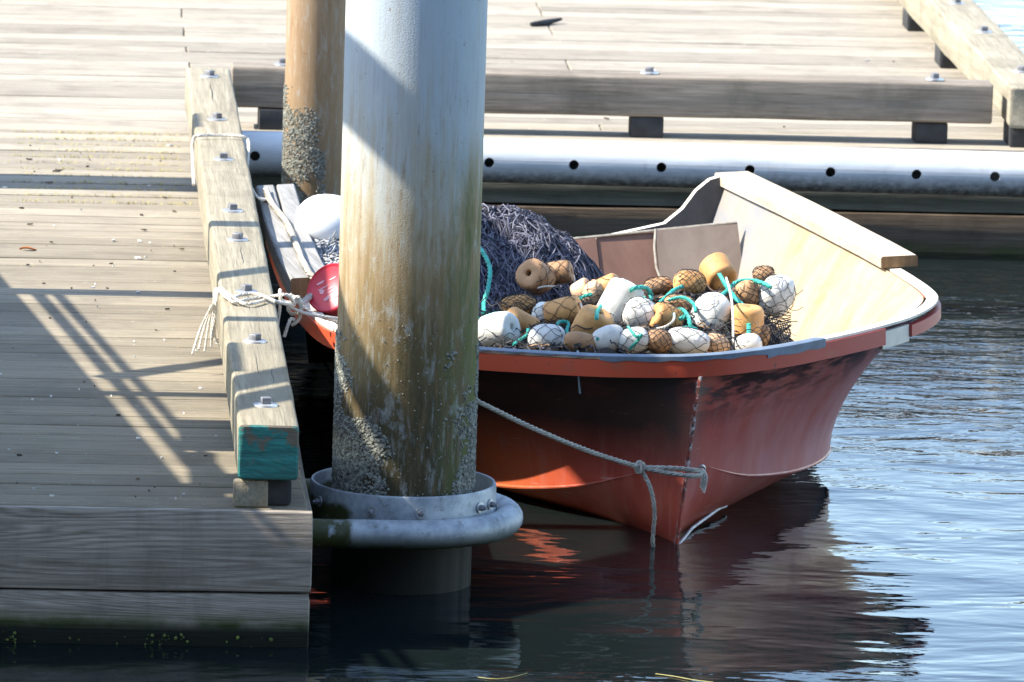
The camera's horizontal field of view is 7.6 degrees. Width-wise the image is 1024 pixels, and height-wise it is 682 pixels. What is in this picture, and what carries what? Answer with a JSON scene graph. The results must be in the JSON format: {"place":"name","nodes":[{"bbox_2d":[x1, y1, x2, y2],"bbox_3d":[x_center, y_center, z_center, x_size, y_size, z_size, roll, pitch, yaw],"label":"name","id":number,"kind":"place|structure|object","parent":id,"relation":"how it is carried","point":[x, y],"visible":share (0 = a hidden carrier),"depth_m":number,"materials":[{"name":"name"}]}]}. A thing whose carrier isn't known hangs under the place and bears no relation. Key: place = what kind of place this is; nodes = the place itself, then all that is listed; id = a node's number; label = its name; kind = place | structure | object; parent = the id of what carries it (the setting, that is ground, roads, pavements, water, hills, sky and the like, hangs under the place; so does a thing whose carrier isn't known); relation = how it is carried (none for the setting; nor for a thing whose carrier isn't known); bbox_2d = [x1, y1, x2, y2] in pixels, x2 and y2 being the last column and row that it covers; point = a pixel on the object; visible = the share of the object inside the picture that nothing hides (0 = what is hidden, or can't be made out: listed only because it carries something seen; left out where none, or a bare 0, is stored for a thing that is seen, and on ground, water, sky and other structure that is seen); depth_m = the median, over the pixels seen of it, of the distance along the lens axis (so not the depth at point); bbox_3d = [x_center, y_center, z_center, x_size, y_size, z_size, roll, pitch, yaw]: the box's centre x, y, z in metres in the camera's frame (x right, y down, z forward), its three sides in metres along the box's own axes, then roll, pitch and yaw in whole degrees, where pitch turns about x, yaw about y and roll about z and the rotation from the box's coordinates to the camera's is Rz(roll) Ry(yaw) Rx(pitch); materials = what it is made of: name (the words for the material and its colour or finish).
{"place":"outdoors","nodes":[
{"label":"outdoors","id":0,"kind":"place"},
{"bbox_2d":[2,129,204,497],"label":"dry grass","id":1,"kind":"structure","parent":0,"point":[161,183],"depth_m":34.36,"materials":[{"name":"beige plant"}]},
{"bbox_2d":[0,0,1023,681],"bbox_3d":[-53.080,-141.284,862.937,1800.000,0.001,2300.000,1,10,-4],"label":"water","id":2,"kind":"structure","parent":0,"point":[882,540],"depth_m":28.02,"materials":[{"name":"blue liquid"}]},
{"bbox_2d":[0,68,312,647],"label":"floating dock","id":3,"kind":"object","parent":2,"relation":"on","point":[104,555],"visible":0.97,"depth_m":28.12,"materials":[{"name":"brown wood"}]},
{"bbox_2d":[20,246,35,250],"bbox_3d":[-2.016,-0.384,31.993,0.070,0.018,0.032,1,10,-4],"label":"leaf","id":4,"kind":"object","parent":3,"relation":"on","point":[26,247],"visible":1,"depth_m":31.99,"materials":[{"name":"orange plant"}]},
{"bbox_2d":[5,631,272,646],"bbox_3d":[-1.354,1.026,26.528,1.058,0.053,0.012,1,10,-4],"label":"seaweed","id":5,"kind":"object","parent":3,"relation":"attached to","point":[175,638],"visible":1,"depth_m":26.53,"materials":[{"name":"green plant"}]},
{"bbox_2d":[191,134,278,200],"bbox_3d":[-1.147,-0.693,32.666,0.303,0.177,1.460,0,10,-12],"label":"cord","id":6,"kind":"object","parent":3,"relation":"on","point":[256,196],"visible":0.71,"depth_m":33.31,"materials":[{"name":"white fabric"}]},
{"bbox_2d":[191,286,337,354],"bbox_3d":[-0.922,-0.098,29.349,0.445,0.269,0.796,7,11,30],"label":"mooring line","id":7,"kind":"object","parent":3,"relation":"attached to","point":[232,299],"visible":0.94,"depth_m":29.22,"materials":[{"name":"white fabric"}]},
{"bbox_2d":[306,468,522,549],"bbox_3d":[-0.362,0.590,27.740,0.809,0.178,0.874,1,10,-4],"label":"pile collar","id":8,"kind":"object","parent":3,"relation":"attached to","point":[484,513],"visible":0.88,"depth_m":27.41,"materials":[{"name":"metal"}]},
{"bbox_2d":[0,60,893,498],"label":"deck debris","id":9,"kind":"object","parent":3,"relation":"on","point":[138,292],"visible":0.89,"depth_m":31.70,"materials":[{"name":"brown wood"}]},
{"bbox_2d":[280,0,345,297],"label":"steel pile","id":10,"kind":"object","parent":2,"relation":"in","point":[313,109],"visible":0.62,"depth_m":33.77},
{"bbox_2d":[331,0,487,594],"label":"steel pile","id":11,"kind":"object","parent":2,"relation":"in","point":[406,371],"visible":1,"depth_m":27.39,"materials":[{"name":"grey metal"}]},
{"bbox_2d":[478,399,703,546],"bbox_3d":[0.160,0.518,28.296,1.277,0.804,0.190,-4,11,-32],"label":"mooring line","id":12,"kind":"object","parent":11,"relation":"attached to","point":[640,467],"visible":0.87,"depth_m":28.49,"materials":[{"name":"grey fabric"}]},
{"bbox_2d":[478,673,526,678],"bbox_3d":[-0.020,1.144,26.187,0.195,0.003,0.052,-4,11,-29],"label":"grass blade","id":13,"kind":"object","parent":2,"relation":"on","point":[502,678],"depth_m":26.16,"materials":[{"name":"plant"}]},
{"bbox_2d":[0,0,1023,253],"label":"floating dock","id":14,"kind":"object","parent":2,"relation":"on","point":[908,136],"visible":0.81,"depth_m":35.98,"materials":[{"name":"brown wood"}]},
{"bbox_2d":[256,171,940,544],"bbox_3d":[0.359,0.102,30.662,2.532,0.921,4.288,-3,10,-10],"label":"fishing skiff","id":15,"kind":"object","parent":2,"relation":"on","point":[738,425],"visible":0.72,"depth_m":29.20,"materials":[{"name":"red paint"}]},
{"bbox_2d":[263,187,313,306],"bbox_3d":[-0.882,-0.389,31.061,0.118,0.099,2.533,1,10,-5],"label":"rope","id":16,"kind":"object","parent":15,"relation":"on","point":[282,217],"visible":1,"depth_m":31.07,"materials":[{"name":"white fabric"}]},
{"bbox_2d":[307,263,338,316],"bbox_3d":[-0.672,-0.184,30.026,0.206,0.248,0.243,8,11,32],"label":"buoy","id":17,"kind":"object","parent":15,"relation":"on","point":[322,288],"visible":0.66,"depth_m":29.97,"materials":[{"name":"red plastic"}]},
{"bbox_2d":[312,231,339,265],"bbox_3d":[-0.707,-0.302,30.819,0.288,0.147,1.261,1,10,-4],"label":"loose net","id":18,"kind":"object","parent":15,"relation":"on","point":[328,251],"visible":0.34,"depth_m":31.02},
{"bbox_2d":[295,194,340,240],"bbox_3d":[-0.740,-0.471,31.398,0.299,0.256,0.300,1,10,-4],"label":"buoy","id":19,"kind":"object","parent":18,"relation":"on","point":[317,216],"visible":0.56,"depth_m":31.27,"materials":[{"name":"white plastic"}]},
{"bbox_2d":[478,203,604,345],"bbox_3d":[0.200,-0.104,30.804,1.863,0.798,2.544,1,10,-4],"label":"fishing net","id":20,"kind":"object","parent":15,"relation":"in","point":[513,237],"visible":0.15,"depth_m":30.84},
{"bbox_2d":[515,257,555,296],"bbox_3d":[0.091,-0.254,30.471,0.145,0.145,0.117,-31,-30,19],"label":"net float","id":21,"kind":"object","parent":20,"relation":"on","point":[532,274],"visible":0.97,"depth_m":30.43,"materials":[{"name":"brown plastic"}]},
{"bbox_2d":[547,259,573,285],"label":"net float","id":22,"kind":"object","parent":20,"relation":"on","point":[562,269],"visible":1,"depth_m":30.49,"materials":[{"name":"brown plastic"}]},
{"bbox_2d":[577,350,580,393],"bbox_3d":[0.250,0.117,28.727,0.018,0.155,0.067,1,10,-4],"label":"string","id":23,"kind":"object","parent":15,"relation":"hanging from","point":[579,386],"visible":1,"depth_m":28.70,"materials":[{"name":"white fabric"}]},
{"bbox_2d":[478,282,802,353],"bbox_3d":[0.427,0.122,29.954,1.741,0.647,2.391,1,10,-4],"label":"fishing net","id":24,"kind":"object","parent":15,"relation":"in","point":[779,336],"visible":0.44,"depth_m":29.62,"materials":[{"name":"black fabric"}]},
{"bbox_2d":[480,247,491,314],"bbox_3d":[-0.107,-0.241,30.104,0.057,0.208,0.506,1,10,-4],"label":"rope","id":25,"kind":"object","parent":24,"relation":"on","point":[489,280],"visible":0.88,"depth_m":30.03,"materials":[{"name":"teal fabric"}]},
{"bbox_2d":[478,311,520,346],"bbox_3d":[-0.053,-0.044,29.431,0.142,0.134,0.132,-12,38,35],"label":"net float","id":26,"kind":"object","parent":24,"relation":"on","point":[503,323],"visible":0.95,"depth_m":29.38,"materials":[{"name":"white plastic"}]},
{"bbox_2d":[500,293,535,313],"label":"net float","id":27,"kind":"object","parent":24,"relation":"on","point":[513,299],"visible":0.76,"depth_m":30.00,"materials":[{"name":"orange plastic"}]},
{"bbox_2d":[512,328,529,344],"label":"rope","id":28,"kind":"object","parent":24,"relation":"on","point":[522,337],"visible":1,"depth_m":29.31,"materials":[{"name":"teal fabric"}]},
{"bbox_2d":[507,307,539,333],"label":"net float","id":29,"kind":"object","parent":24,"relation":"on","point":[524,318],"visible":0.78,"depth_m":29.54,"materials":[{"name":"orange plastic"}]},
{"bbox_2d":[530,301,546,323],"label":"net float","id":30,"kind":"object","parent":24,"relation":"on","point":[537,311],"visible":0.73,"depth_m":29.75,"materials":[{"name":"white plastic"}]},
{"bbox_2d":[527,322,564,349],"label":"net float","id":31,"kind":"object","parent":24,"relation":"on","point":[548,333],"visible":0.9,"depth_m":29.25,"materials":[{"name":"white plastic"}]},
{"bbox_2d":[537,285,555,288],"bbox_3d":[0.140,-0.213,30.205,0.086,0.016,0.020,-3,11,-25],"label":"cord","id":32,"kind":"object","parent":24,"relation":"on","point":[545,286],"visible":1,"depth_m":30.20,"materials":[{"name":"white fabric"}]},
{"bbox_2d":[542,295,582,326],"bbox_3d":[0.198,-0.112,29.738,0.146,0.123,0.124,-15,22,15],"label":"net float","id":33,"kind":"object","parent":24,"relation":"on","point":[568,308],"visible":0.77,"depth_m":29.69,"materials":[{"name":"orange plastic"}]},
{"bbox_2d":[556,319,569,332],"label":"rope","id":34,"kind":"object","parent":24,"relation":"on","point":[567,322],"visible":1,"depth_m":29.37,"materials":[{"name":"teal fabric"}]},
{"bbox_2d":[570,278,588,304],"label":"net float","id":35,"kind":"object","parent":24,"relation":"on","point":[577,287],"visible":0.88,"depth_m":30.20,"materials":[{"name":"beige plastic"}]},
{"bbox_2d":[564,331,595,352],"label":"net float","id":36,"kind":"object","parent":24,"relation":"on","point":[572,338],"visible":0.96,"depth_m":29.20,"materials":[{"name":"brown plastic"}]},
{"bbox_2d":[579,293,592,299],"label":"rope","id":37,"kind":"object","parent":24,"relation":"on","point":[585,296],"visible":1,"depth_m":29.98,"materials":[{"name":"teal fabric"}]},
{"bbox_2d":[570,304,613,333],"bbox_3d":[0.306,-0.060,29.449,0.139,0.137,0.138,26,22,-11],"label":"net float","id":38,"kind":"object","parent":24,"relation":"on","point":[585,316],"visible":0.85,"depth_m":29.39,"materials":[{"name":"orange plastic"}]},
{"bbox_2d":[594,304,602,320],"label":"rope","id":39,"kind":"object","parent":38,"relation":"attached to","point":[598,309],"visible":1,"depth_m":29.37,"materials":[{"name":"teal fabric"}]},
{"bbox_2d":[581,279,602,304],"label":"net float","id":40,"kind":"object","parent":24,"relation":"on","point":[592,286],"visible":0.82,"depth_m":30.16,"materials":[{"name":"beige plastic"}]},
{"bbox_2d":[595,273,618,305],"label":"net float","id":41,"kind":"object","parent":24,"relation":"on","point":[604,281],"visible":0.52,"depth_m":30.17,"materials":[{"name":"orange plastic"}]},
{"bbox_2d":[592,324,622,350],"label":"net float","id":42,"kind":"object","parent":24,"relation":"on","point":[606,334],"visible":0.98,"depth_m":29.18,"materials":[{"name":"white plastic"}]},
{"bbox_2d":[597,277,643,322],"bbox_3d":[0.414,-0.146,29.797,0.145,0.194,0.146,27,10,-8],"label":"net float","id":43,"kind":"object","parent":24,"relation":"on","point":[617,295],"visible":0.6,"depth_m":29.73,"materials":[{"name":"white plastic"}]},
{"bbox_2d":[629,285,652,299],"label":"rope","id":44,"kind":"object","parent":43,"relation":"on","point":[644,287],"visible":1,"depth_m":29.74,"materials":[{"name":"teal fabric"}]},
{"bbox_2d":[618,325,648,353],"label":"net float","id":45,"kind":"object","parent":24,"relation":"on","point":[628,339],"visible":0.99,"depth_m":29.18,"materials":[{"name":"white plastic"}]},
{"bbox_2d":[627,326,642,349],"bbox_3d":[0.459,-0.008,29.097,0.080,0.091,0.034,10,12,39],"label":"rope","id":46,"kind":"object","parent":24,"relation":"on","point":[638,336],"visible":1,"depth_m":29.09,"materials":[{"name":"teal fabric"}]},
{"bbox_2d":[621,296,655,329],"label":"net float","id":47,"kind":"object","parent":24,"relation":"on","point":[639,310],"visible":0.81,"depth_m":29.61,"materials":[{"name":"white plastic"}]},
{"bbox_2d":[643,276,672,296],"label":"net float","id":48,"kind":"object","parent":24,"relation":"on","point":[662,288],"visible":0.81,"depth_m":30.28,"materials":[{"name":"brown plastic"}]},
{"bbox_2d":[646,327,671,353],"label":"net float","id":49,"kind":"object","parent":24,"relation":"on","point":[660,341],"visible":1,"depth_m":29.19,"materials":[{"name":"brown plastic"}]},
{"bbox_2d":[657,313,674,328],"bbox_3d":[0.609,-0.072,29.448,0.063,0.054,0.135,8,11,33],"label":"cord","id":50,"kind":"object","parent":24,"relation":"on","point":[669,324],"visible":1,"depth_m":29.40,"materials":[{"name":"white fabric"}]},
{"bbox_2d":[649,301,683,328],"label":"net float","id":51,"kind":"object","parent":24,"relation":"on","point":[663,311],"visible":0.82,"depth_m":29.57,"materials":[{"name":"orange plastic"}]},
{"bbox_2d":[658,284,683,301],"bbox_3d":[0.614,-0.181,29.985,0.031,0.045,0.280,5,10,20],"label":"rope","id":52,"kind":"object","parent":24,"relation":"on","point":[673,290],"visible":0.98,"depth_m":30.03,"materials":[{"name":"teal fabric"}]},
{"bbox_2d":[664,293,694,308],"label":"net float","id":53,"kind":"object","parent":24,"relation":"on","point":[682,303],"visible":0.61,"depth_m":29.88,"materials":[{"name":"brown plastic"}]},
{"bbox_2d":[668,295,696,312],"bbox_3d":[0.673,-0.147,29.753,0.045,0.041,0.252,-2,10,-23],"label":"rope","id":54,"kind":"object","parent":24,"relation":"on","point":[689,300],"visible":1,"depth_m":29.78,"materials":[{"name":"teal fabric"}]},
{"bbox_2d":[672,307,697,329],"bbox_3d":[0.657,-0.084,29.542,0.068,0.068,0.182,-1,10,-16],"label":"rope","id":55,"kind":"object","parent":24,"relation":"on","point":[686,315],"visible":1,"depth_m":29.51,"materials":[{"name":"teal fabric"}]},
{"bbox_2d":[669,326,709,353],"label":"net float","id":56,"kind":"object","parent":24,"relation":"on","point":[687,340],"visible":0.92,"depth_m":29.21,"materials":[{"name":"white plastic"}]},
{"bbox_2d":[672,269,706,295],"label":"net float","id":57,"kind":"object","parent":24,"relation":"on","point":[692,281],"visible":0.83,"depth_m":30.21,"materials":[{"name":"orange plastic"}]},
{"bbox_2d":[690,292,731,329],"bbox_3d":[0.768,-0.096,29.726,0.158,0.186,0.157,23,12,-8],"label":"net float","id":58,"kind":"object","parent":24,"relation":"on","point":[717,305],"visible":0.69,"depth_m":29.66,"materials":[{"name":"white plastic"}]},
{"bbox_2d":[699,252,736,290],"bbox_3d":[0.816,-0.272,30.360,0.131,0.130,0.116,22,26,-42],"label":"net float","id":59,"kind":"object","parent":24,"relation":"on","point":[712,266],"visible":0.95,"depth_m":30.32,"materials":[{"name":"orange plastic"}]},
{"bbox_2d":[707,331,730,352],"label":"net float","id":60,"kind":"object","parent":24,"relation":"on","point":[722,345],"visible":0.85,"depth_m":29.26,"materials":[{"name":"brown plastic"}]},
{"bbox_2d":[725,277,733,342],"bbox_3d":[0.844,-0.121,29.701,0.015,0.124,0.854,2,10,-1],"label":"cord","id":61,"kind":"object","parent":24,"relation":"on","point":[730,294],"visible":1,"depth_m":29.55,"materials":[{"name":"white fabric"}]},
{"bbox_2d":[717,273,750,333],"bbox_3d":[0.880,-0.117,29.807,0.058,0.164,0.857,1,10,-7],"label":"rope","id":62,"kind":"object","parent":24,"relation":"on","point":[734,296],"visible":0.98,"depth_m":29.94,"materials":[{"name":"teal fabric"}]},
{"bbox_2d":[720,278,771,295],"bbox_3d":[0.922,-0.206,29.980,0.231,0.082,0.282,3,10,10],"label":"rope","id":63,"kind":"object","parent":24,"relation":"on","point":[756,281],"visible":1,"depth_m":30.00,"materials":[{"name":"teal fabric"}]},
{"bbox_2d":[733,280,759,305],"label":"net float","id":64,"kind":"object","parent":24,"relation":"on","point":[746,292],"visible":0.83,"depth_m":29.98,"materials":[{"name":"brown plastic"}]},
{"bbox_2d":[735,333,761,349],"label":"net float","id":65,"kind":"object","parent":24,"relation":"on","point":[754,340],"visible":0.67,"depth_m":29.31,"materials":[{"name":"white plastic"}]},
{"bbox_2d":[734,303,763,335],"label":"net float","id":66,"kind":"object","parent":24,"relation":"on","point":[748,313],"visible":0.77,"depth_m":29.64,"materials":[{"name":"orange plastic"}]},
{"bbox_2d":[752,265,774,284],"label":"net float","id":67,"kind":"object","parent":24,"relation":"on","point":[760,273],"visible":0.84,"depth_m":30.24,"materials":[{"name":"brown plastic"}]},
{"bbox_2d":[760,324,771,346],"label":"net float","id":68,"kind":"object","parent":24,"relation":"on","point":[765,339],"visible":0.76,"depth_m":29.68,"materials":[{"name":"brown plastic"}]},
{"bbox_2d":[758,274,796,317],"bbox_3d":[1.032,-0.179,30.034,0.155,0.166,0.154,18,12,-7],"label":"net float","id":69,"kind":"object","parent":24,"relation":"on","point":[781,292],"visible":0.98,"depth_m":29.98,"materials":[{"name":"white plastic"}]},
{"bbox_2d":[699,468,707,492],"bbox_3d":[0.714,0.520,28.603,0.032,0.094,0.016,1,10,-4],"label":"string","id":70,"kind":"object","parent":15,"relation":"hanging from","point":[703,482],"visible":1,"depth_m":28.60,"materials":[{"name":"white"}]},
{"bbox_2d":[655,673,709,681],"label":"grass blade","id":71,"kind":"object","parent":2,"relation":"on","point":[682,677],"depth_m":26.25,"materials":[{"name":"plant"}]},
{"bbox_2d":[530,18,561,25],"bbox_3d":[0.182,-1.655,39.911,0.042,0.034,0.230,11,13,43],"label":"driftwood stick","id":72,"kind":"object","parent":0,"point":[545,22],"visible":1,"depth_m":39.88,"materials":[{"name":"grey wood"}]}
]}

